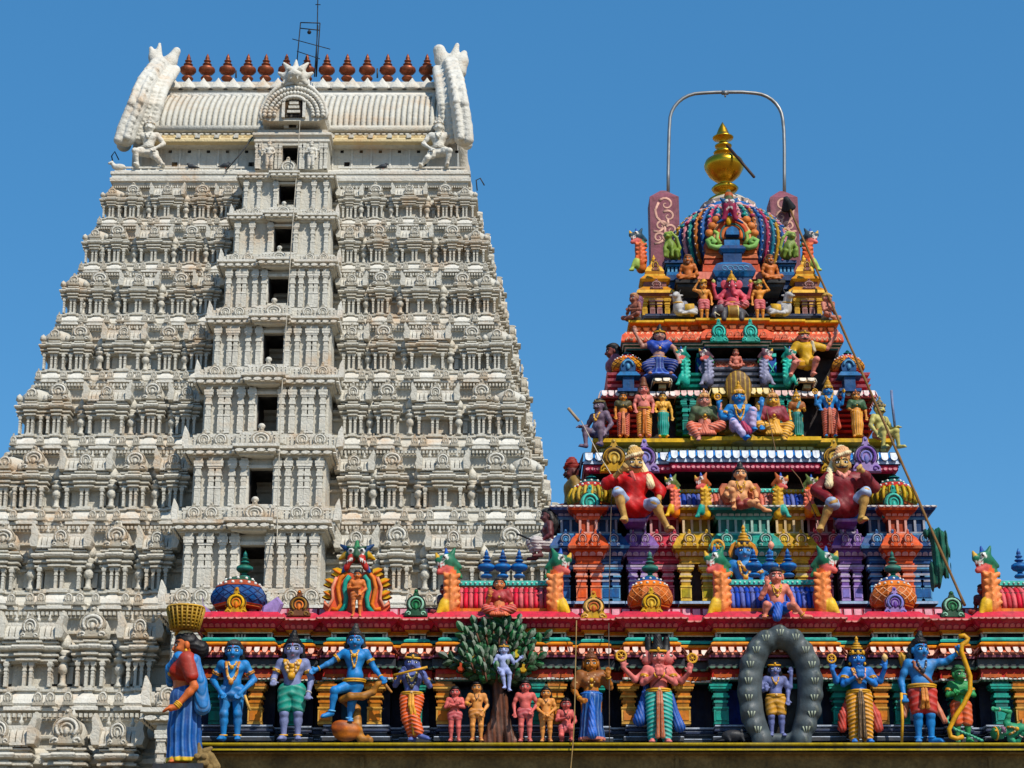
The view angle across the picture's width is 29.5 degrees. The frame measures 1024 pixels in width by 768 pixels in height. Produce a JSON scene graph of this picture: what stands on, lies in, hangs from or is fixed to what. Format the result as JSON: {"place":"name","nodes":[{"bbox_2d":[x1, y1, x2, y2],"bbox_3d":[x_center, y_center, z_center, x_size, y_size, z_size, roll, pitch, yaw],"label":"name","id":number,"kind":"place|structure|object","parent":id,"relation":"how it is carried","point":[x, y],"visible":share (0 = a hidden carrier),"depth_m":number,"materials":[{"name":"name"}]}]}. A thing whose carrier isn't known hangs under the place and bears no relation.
{"place":"outdoors","nodes":[
{"label":"outdoors","id":0,"kind":"place"},
{"bbox_2d":[0,43,558,767],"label":"white gopuram","id":1,"kind":"structure","parent":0,"point":[152,445],"depth_m":90.23,"materials":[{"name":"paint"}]},
{"bbox_2d":[108,161,125,169],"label":"bull statue","id":2,"kind":"object","parent":1,"relation":"on","point":[117,166],"visible":1,"depth_m":98.59,"materials":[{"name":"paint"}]},
{"bbox_2d":[132,115,165,167],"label":"statue","id":3,"kind":"object","parent":1,"relation":"on","point":[149,137],"visible":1,"depth_m":99.07,"materials":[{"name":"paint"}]},
{"bbox_2d":[186,163,199,169],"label":"pigeon","id":4,"kind":"object","parent":1,"relation":"on","point":[191,166],"visible":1,"depth_m":98.59,"materials":[{"name":"grey"}]},
{"bbox_2d":[217,162,230,168],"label":"pigeon","id":5,"kind":"object","parent":1,"relation":"on","point":[225,165],"visible":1,"depth_m":98.61,"materials":[{"name":"grey"}]},
{"bbox_2d":[225,137,252,171],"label":"loose wire","id":6,"kind":"object","parent":1,"relation":"attached to","point":[239,154],"visible":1,"depth_m":98.45,"materials":[{"name":"paint"}]},
{"bbox_2d":[261,140,275,168],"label":"statue","id":7,"kind":"object","parent":1,"relation":"on","point":[270,150],"visible":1,"depth_m":97.86,"materials":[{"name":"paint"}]},
{"bbox_2d":[277,122,299,545],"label":"hanging cable","id":8,"kind":"object","parent":1,"relation":"hanging from","point":[285,341],"visible":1,"depth_m":89.46,"materials":[{"name":"paint"}]},
{"bbox_2d":[293,0,328,76],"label":"antenna frame","id":9,"kind":"object","parent":1,"relation":"on","point":[316,53],"visible":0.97,"depth_m":105.58,"materials":[{"name":"metal"}]},
{"bbox_2d":[305,140,319,168],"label":"statue","id":10,"kind":"object","parent":1,"relation":"on","point":[311,155],"visible":1,"depth_m":97.85,"materials":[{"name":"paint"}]},
{"bbox_2d":[375,163,388,168],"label":"pigeon","id":11,"kind":"object","parent":1,"relation":"on","point":[382,166],"visible":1,"depth_m":98.59,"materials":[{"name":"grey"}]},
{"bbox_2d":[418,115,452,167],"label":"statue","id":12,"kind":"object","parent":1,"relation":"on","point":[438,137],"visible":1,"depth_m":99.09,"materials":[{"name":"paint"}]},
{"bbox_2d":[0,0,1023,607],"label":"sky","id":13,"kind":"structure","parent":0,"point":[904,119],"materials":[{"name":"blue"}]},
{"bbox_2d":[581,421,610,473],"bbox_3d":[1.496,1.153,34.121,0.021,1.368,1.097,10,-21,-27],"label":"hanging rope","id":14,"kind":"object","parent":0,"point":[595,447],"visible":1,"depth_m":34.18,"materials":[{"name":"fabric"}]},
{"bbox_3d":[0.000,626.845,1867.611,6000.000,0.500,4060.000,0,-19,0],"label":"ground","id":15,"kind":"structure","parent":0,"visible":0},
{"bbox_2d":[197,540,1023,767],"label":"painted parapet","id":16,"kind":"structure","parent":15,"relation":"on","point":[723,630],"depth_m":28.71,"materials":[{"name":"multicoloured paint"}]},
{"bbox_2d":[153,743,220,767],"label":"corner bracket","id":17,"kind":"object","parent":16,"relation":"attached to","point":[205,757],"visible":1,"depth_m":27.44,"materials":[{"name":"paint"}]},
{"bbox_2d":[162,603,210,762],"bbox_3d":[-4.691,4.340,28.018,0.694,2.283,0.771,5,-19,-13],"label":"statue","id":18,"kind":"object","parent":17,"relation":"on","point":[188,707],"visible":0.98,"depth_m":27.77,"materials":[{"name":"blue paint"}]},
{"bbox_2d":[210,639,256,740],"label":"statue","id":19,"kind":"object","parent":16,"relation":"on","point":[233,665],"visible":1,"depth_m":28.25,"materials":[{"name":"blue paint"}]},
{"bbox_2d":[270,630,314,740],"bbox_3d":[-3.200,4.378,28.304,0.653,1.625,0.364,3,-19,-9],"label":"statue","id":20,"kind":"object","parent":16,"relation":"on","point":[292,665],"visible":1,"depth_m":28.23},
{"bbox_2d":[309,623,391,742],"bbox_3d":[-2.341,4.352,28.312,1.217,1.767,0.448,0,-18,0],"label":"statue","id":21,"kind":"object","parent":16,"relation":"on","point":[354,656],"visible":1,"depth_m":28.22,"materials":[{"name":"blue paint"}]},
{"bbox_2d":[347,570,366,616],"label":"statue","id":22,"kind":"object","parent":16,"relation":"on","point":[357,583],"visible":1,"depth_m":28.83,"materials":[{"name":"orange paint"}]},
{"bbox_2d":[392,652,432,741],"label":"statue","id":23,"kind":"object","parent":16,"relation":"on","point":[411,675],"visible":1,"depth_m":28.18,"materials":[{"name":"orange paint"}]},
{"bbox_2d":[430,584,443,613],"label":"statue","id":24,"kind":"object","parent":16,"relation":"on","point":[439,598],"visible":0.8,"depth_m":29.10,"materials":[{"name":"paint"}]},
{"bbox_2d":[444,686,465,741],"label":"statue","id":25,"kind":"object","parent":16,"relation":"on","point":[454,702],"visible":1,"depth_m":28.16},
{"bbox_2d":[464,681,489,741],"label":"statue","id":26,"kind":"object","parent":16,"relation":"on","point":[477,696],"visible":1,"depth_m":28.18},
{"bbox_2d":[438,613,552,742],"bbox_3d":[-0.242,4.291,28.434,1.683,2.090,0.624,0,-18,0],"label":"sculpted tree","id":27,"kind":"object","parent":16,"relation":"on","point":[480,642],"visible":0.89,"depth_m":28.38,"materials":[{"name":"paint"}]},
{"bbox_2d":[493,639,523,691],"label":"statue","id":28,"kind":"object","parent":27,"relation":"on","point":[503,654],"visible":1,"depth_m":28.24,"materials":[{"name":"paint"}]},
{"bbox_2d":[481,577,516,616],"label":"statue","id":29,"kind":"object","parent":16,"relation":"on","point":[499,594],"visible":1,"depth_m":28.64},
{"bbox_2d":[512,679,536,741],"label":"statue","id":30,"kind":"object","parent":16,"relation":"on","point":[525,695],"visible":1,"depth_m":28.18,"materials":[{"name":"pink paint"}]},
{"bbox_2d":[535,686,556,741],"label":"statue","id":31,"kind":"object","parent":16,"relation":"on","point":[546,702],"visible":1,"depth_m":28.17,"materials":[{"name":"orange paint"}]},
{"bbox_2d":[555,697,576,741],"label":"statue","id":32,"kind":"object","parent":16,"relation":"on","point":[565,714],"visible":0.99,"depth_m":28.13,"materials":[{"name":"pink paint"}]},
{"bbox_2d":[570,620,576,767],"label":"hanging rope","id":33,"kind":"object","parent":16,"relation":"hanging from","point":[574,694],"visible":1,"depth_m":28.02,"materials":[{"name":"fabric"}]},
{"bbox_2d":[570,648,612,742],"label":"statue","id":34,"kind":"object","parent":16,"relation":"on","point":[592,677],"visible":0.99,"depth_m":28.19,"materials":[{"name":"blue paint"}]},
{"bbox_2d":[608,491,611,740],"bbox_3d":[1.552,3.397,30.656,0.044,5.021,4.128,-1,-19,4],"label":"hanging rope","id":35,"kind":"object","parent":16,"relation":"hanging from","point":[608,623],"visible":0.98,"depth_m":28.81,"materials":[{"name":"fabric"}]},
{"bbox_2d":[615,633,697,742],"bbox_3d":[2.103,4.420,28.293,1.203,1.611,0.438,0,-18,0],"label":"statue","id":36,"kind":"object","parent":16,"relation":"on","point":[657,710],"visible":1,"depth_m":28.23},
{"bbox_2d":[712,729,749,741],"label":"mouse statue","id":37,"kind":"object","parent":16,"relation":"on","point":[732,735],"visible":1,"depth_m":28.00,"materials":[{"name":"grey paint"}]},
{"bbox_2d":[737,625,822,742],"bbox_3d":[3.893,4.420,28.331,1.253,1.807,0.501,0,-18,0],"label":"garland ring","id":38,"kind":"object","parent":16,"relation":"attached to","point":[803,712],"visible":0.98,"depth_m":28.19,"materials":[{"name":"grey paint"}]},
{"bbox_2d":[762,660,792,735],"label":"statue","id":39,"kind":"object","parent":38,"relation":"on","point":[774,683],"visible":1,"depth_m":28.22,"materials":[{"name":"paint"}]},
{"bbox_2d":[758,567,812,621],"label":"statue","id":40,"kind":"object","parent":16,"relation":"on","point":[776,606],"visible":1,"depth_m":28.67,"materials":[{"name":"pink paint"}]},
{"bbox_2d":[826,636,887,742],"bbox_3d":[5.026,4.444,28.304,0.896,1.571,0.462,0,-18,0],"label":"statue","id":41,"kind":"object","parent":16,"relation":"on","point":[859,714],"visible":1,"depth_m":28.19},
{"bbox_2d":[781,196,965,605],"bbox_3d":[6.167,-0.157,34.502,0.290,9.795,7.129,3,-19,-9],"label":"bamboo pole","id":42,"kind":"object","parent":16,"relation":"on","point":[788,206],"visible":1,"depth_m":34.05,"materials":[{"name":"paint"}]},
{"bbox_2d":[923,527,950,591],"bbox_3d":[6.786,2.799,31.021,0.412,1.054,0.315,0,-18,0],"label":"green cloth","id":43,"kind":"object","parent":42,"relation":"attached to","point":[938,570],"visible":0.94,"depth_m":30.93,"materials":[{"name":"fabric"}]},
{"bbox_2d":[898,630,971,742],"bbox_3d":[6.147,4.401,28.302,1.099,1.653,0.391,-2,-19,6],"label":"statue","id":44,"kind":"object","parent":16,"relation":"on","point":[920,700],"visible":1,"depth_m":28.21,"materials":[{"name":"blue paint"}]},
{"bbox_2d":[945,665,982,742],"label":"statue","id":45,"kind":"object","parent":16,"relation":"on","point":[956,689],"visible":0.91,"depth_m":28.27,"materials":[{"name":"green paint"}]},
{"bbox_2d":[968,584,981,614],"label":"statue","id":46,"kind":"object","parent":16,"relation":"on","point":[977,598],"visible":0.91,"depth_m":29.10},
{"bbox_2d":[990,706,1023,742],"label":"statue","id":47,"kind":"object","parent":16,"relation":"on","point":[1010,731],"visible":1,"depth_m":28.06,"materials":[{"name":"green paint"}]},
{"bbox_2d":[548,122,940,607],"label":"painted gopuram","id":48,"kind":"structure","parent":15,"relation":"on","point":[723,231],"depth_m":34.29,"materials":[{"name":"paint"}]},
{"bbox_2d":[516,508,558,560],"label":"statue","id":49,"kind":"object","parent":48,"relation":"on","point":[539,544],"visible":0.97,"depth_m":33.50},
{"bbox_2d":[558,457,580,532],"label":"statue","id":50,"kind":"object","parent":48,"relation":"on","point":[571,470],"visible":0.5,"depth_m":34.37,"materials":[{"name":"brown paint"}]},
{"bbox_2d":[567,398,613,447],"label":"statue","id":51,"kind":"object","parent":48,"relation":"on","point":[600,417],"visible":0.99,"depth_m":34.75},
{"bbox_2d":[604,343,622,389],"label":"statue","id":52,"kind":"object","parent":48,"relation":"on","point":[613,352],"visible":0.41,"depth_m":36.35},
{"bbox_2d":[614,392,631,437],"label":"statue","id":53,"kind":"object","parent":48,"relation":"on","point":[622,404],"visible":1,"depth_m":34.95,"materials":[{"name":"pink paint"}]},
{"bbox_2d":[621,292,642,321],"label":"statue","id":54,"kind":"object","parent":48,"relation":"on","point":[634,308],"visible":1,"depth_m":36.49,"materials":[{"name":"pink paint"}]},
{"bbox_2d":[623,515,648,529],"bbox_3d":[2.110,2.294,33.398,0.480,0.350,0.390,0,-18,0],"label":"cushion","id":55,"kind":"object","parent":48,"relation":"on","point":[635,523],"visible":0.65,"depth_m":33.21,"materials":[{"name":"paint"}]},
{"bbox_2d":[601,445,674,532],"bbox_3d":[2.120,1.777,33.298,1.181,1.614,0.700,3,-19,-8],"label":"statue","id":56,"kind":"object","parent":55,"relation":"on","point":[635,483],"visible":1,"depth_m":33.23,"materials":[{"name":"red paint"}]},
{"bbox_2d":[632,377,654,437],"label":"statue","id":57,"kind":"object","parent":48,"relation":"on","point":[643,399],"visible":1,"depth_m":34.90,"materials":[{"name":"paint"}]},
{"bbox_2d":[633,324,682,383],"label":"statue","id":58,"kind":"object","parent":48,"relation":"on","point":[659,363],"visible":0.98,"depth_m":35.70,"materials":[{"name":"blue paint"}]},
{"bbox_2d":[648,191,679,267],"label":"scroll pillar","id":59,"kind":"structure","parent":48,"relation":"on","point":[663,211],"depth_m":39.29,"materials":[{"name":"paint"}]},
{"bbox_2d":[666,90,785,191],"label":"steel hoop","id":60,"kind":"object","parent":59,"relation":"attached to","point":[727,92],"visible":1,"depth_m":40.25,"materials":[{"name":"metal"}]},
{"bbox_2d":[654,392,674,437],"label":"statue","id":61,"kind":"object","parent":48,"relation":"on","point":[662,403],"visible":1,"depth_m":34.95,"materials":[{"name":"teal paint"}]},
{"bbox_2d":[663,231,680,259],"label":"monkey statue","id":62,"kind":"object","parent":48,"relation":"on","point":[671,250],"visible":1,"depth_m":37.62,"materials":[{"name":"green paint"}]},
{"bbox_2d":[669,290,698,316],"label":"bull statue","id":63,"kind":"object","parent":48,"relation":"on","point":[681,308],"visible":1,"depth_m":36.55,"materials":[{"name":"white paint"}]},
{"bbox_2d":[674,280,700,297],"bbox_3d":[3.371,-1.824,37.275,0.520,0.120,0.660,0,-18,0],"label":"statue bracket","id":64,"kind":"object","parent":48,"relation":"attached to","point":[685,287],"visible":0.71,"depth_m":37.09,"materials":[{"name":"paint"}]},
{"bbox_2d":[676,254,698,279],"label":"statue","id":65,"kind":"object","parent":64,"relation":"on","point":[688,266],"visible":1,"depth_m":37.16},
{"bbox_2d":[692,278,713,317],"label":"statue","id":66,"kind":"object","parent":48,"relation":"on","point":[703,292],"visible":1,"depth_m":36.60,"materials":[{"name":"paint"}]},
{"bbox_2d":[686,388,726,440],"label":"statue","id":67,"kind":"object","parent":48,"relation":"on","point":[703,412],"visible":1,"depth_m":34.79,"materials":[{"name":"pink paint"}]},
{"bbox_2d":[711,304,748,320],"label":"elephant statue","id":68,"kind":"object","parent":48,"relation":"on","point":[728,311],"visible":0.99,"depth_m":36.23,"materials":[{"name":"grey paint"}]},
{"bbox_2d":[711,270,752,308],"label":"statue","id":69,"kind":"object","parent":68,"relation":"on","point":[731,294],"visible":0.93,"depth_m":36.65,"materials":[{"name":"pink paint"}]},
{"bbox_2d":[728,349,744,369],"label":"statue","id":70,"kind":"object","parent":48,"relation":"on","point":[735,359],"visible":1,"depth_m":35.74,"materials":[{"name":"pink paint"}]},
{"bbox_2d":[713,370,764,446],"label":"statue","id":71,"kind":"object","parent":48,"relation":"on","point":[740,414],"visible":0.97,"depth_m":34.78,"materials":[{"name":"blue paint"}]},
{"bbox_2d":[726,144,754,177],"bbox_3d":[4.600,-4.492,39.198,0.066,0.969,0.724,16,-24,-40],"label":"bamboo stick","id":72,"kind":"object","parent":48,"relation":"on","point":[740,160],"visible":1,"depth_m":39.15,"materials":[{"name":"paint"}]},
{"bbox_2d":[710,525,773,579],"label":"statue","id":73,"kind":"object","parent":48,"relation":"on","point":[740,549],"visible":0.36,"depth_m":30.62,"materials":[{"name":"blue paint"}]},
{"bbox_2d":[718,461,771,511],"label":"statue","id":74,"kind":"object","parent":48,"relation":"on","point":[740,491],"visible":1,"depth_m":33.38,"materials":[{"name":"paint"}]},
{"bbox_2d":[751,279,769,317],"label":"statue","id":75,"kind":"object","parent":48,"relation":"on","point":[759,300],"visible":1,"depth_m":36.60,"materials":[{"name":"paint"}]},
{"bbox_2d":[755,280,784,297],"bbox_3d":[4.935,-1.824,37.275,0.520,0.120,0.660,0,-18,0],"label":"statue bracket","id":76,"kind":"object","parent":48,"relation":"attached to","point":[776,287],"visible":0.75,"depth_m":37.09,"materials":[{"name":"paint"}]},
{"bbox_2d":[760,254,783,279],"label":"statue","id":77,"kind":"object","parent":76,"relation":"on","point":[769,266],"visible":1,"depth_m":37.15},
{"bbox_2d":[756,388,794,440],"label":"statue","id":78,"kind":"object","parent":48,"relation":"on","point":[777,412],"visible":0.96,"depth_m":34.79,"materials":[{"name":"yellow paint"}]},
{"bbox_2d":[765,289,794,316],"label":"bull statue","id":79,"kind":"object","parent":48,"relation":"on","point":[783,308],"visible":1,"depth_m":36.55,"materials":[{"name":"white paint"}]},
{"bbox_2d":[767,191,800,271],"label":"scroll pillar","id":80,"kind":"structure","parent":48,"relation":"on","point":[774,205],"depth_m":39.33,"materials":[{"name":"paint"}]},
{"bbox_2d":[778,231,798,259],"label":"monkey statue","id":81,"kind":"object","parent":48,"relation":"on","point":[789,250],"visible":1,"depth_m":37.62,"materials":[{"name":"green paint"}]},
{"bbox_2d":[766,409,820,534],"bbox_3d":[4.903,1.518,33.886,1.084,2.500,0.131,-17,-25,42],"label":"hanging rope","id":82,"kind":"object","parent":48,"relation":"hanging from","point":[793,471],"visible":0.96,"depth_m":33.85,"materials":[{"name":"fabric"}]},
{"bbox_2d":[788,389,805,435],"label":"statue","id":83,"kind":"object","parent":48,"relation":"on","point":[796,405],"visible":0.99,"depth_m":34.95,"materials":[{"name":"teal paint"}]},
{"bbox_2d":[789,329,837,376],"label":"statue","id":84,"kind":"object","parent":48,"relation":"on","point":[806,350],"visible":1,"depth_m":35.76,"materials":[{"name":"yellow paint"}]},
{"bbox_2d":[812,376,844,437],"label":"statue","id":85,"kind":"object","parent":48,"relation":"on","point":[828,399],"visible":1,"depth_m":34.94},
{"bbox_2d":[821,292,841,319],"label":"statue","id":86,"kind":"object","parent":48,"relation":"on","point":[827,308],"visible":0.96,"depth_m":36.47,"materials":[{"name":"pink paint"}]},
{"bbox_2d":[833,515,857,529],"bbox_3d":[5.733,2.294,33.398,0.480,0.350,0.390,0,-18,0],"label":"cushion","id":87,"kind":"object","parent":48,"relation":"on","point":[845,524],"visible":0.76,"depth_m":33.21,"materials":[{"name":"paint"}]},
{"bbox_2d":[810,445,879,532],"bbox_3d":[5.719,1.770,33.279,1.185,1.616,0.731,0,-18,0],"label":"statue","id":88,"kind":"object","parent":87,"relation":"on","point":[842,483],"visible":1,"depth_m":33.22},
{"bbox_2d":[846,389,868,437],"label":"statue","id":89,"kind":"object","parent":48,"relation":"on","point":[856,404],"visible":1,"depth_m":34.96,"materials":[{"name":"paint"}]},
{"bbox_2d":[868,390,906,448],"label":"statue","id":90,"kind":"object","parent":48,"relation":"on","point":[878,429],"visible":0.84,"depth_m":34.71,"materials":[{"name":"yellow paint"}]}
]}

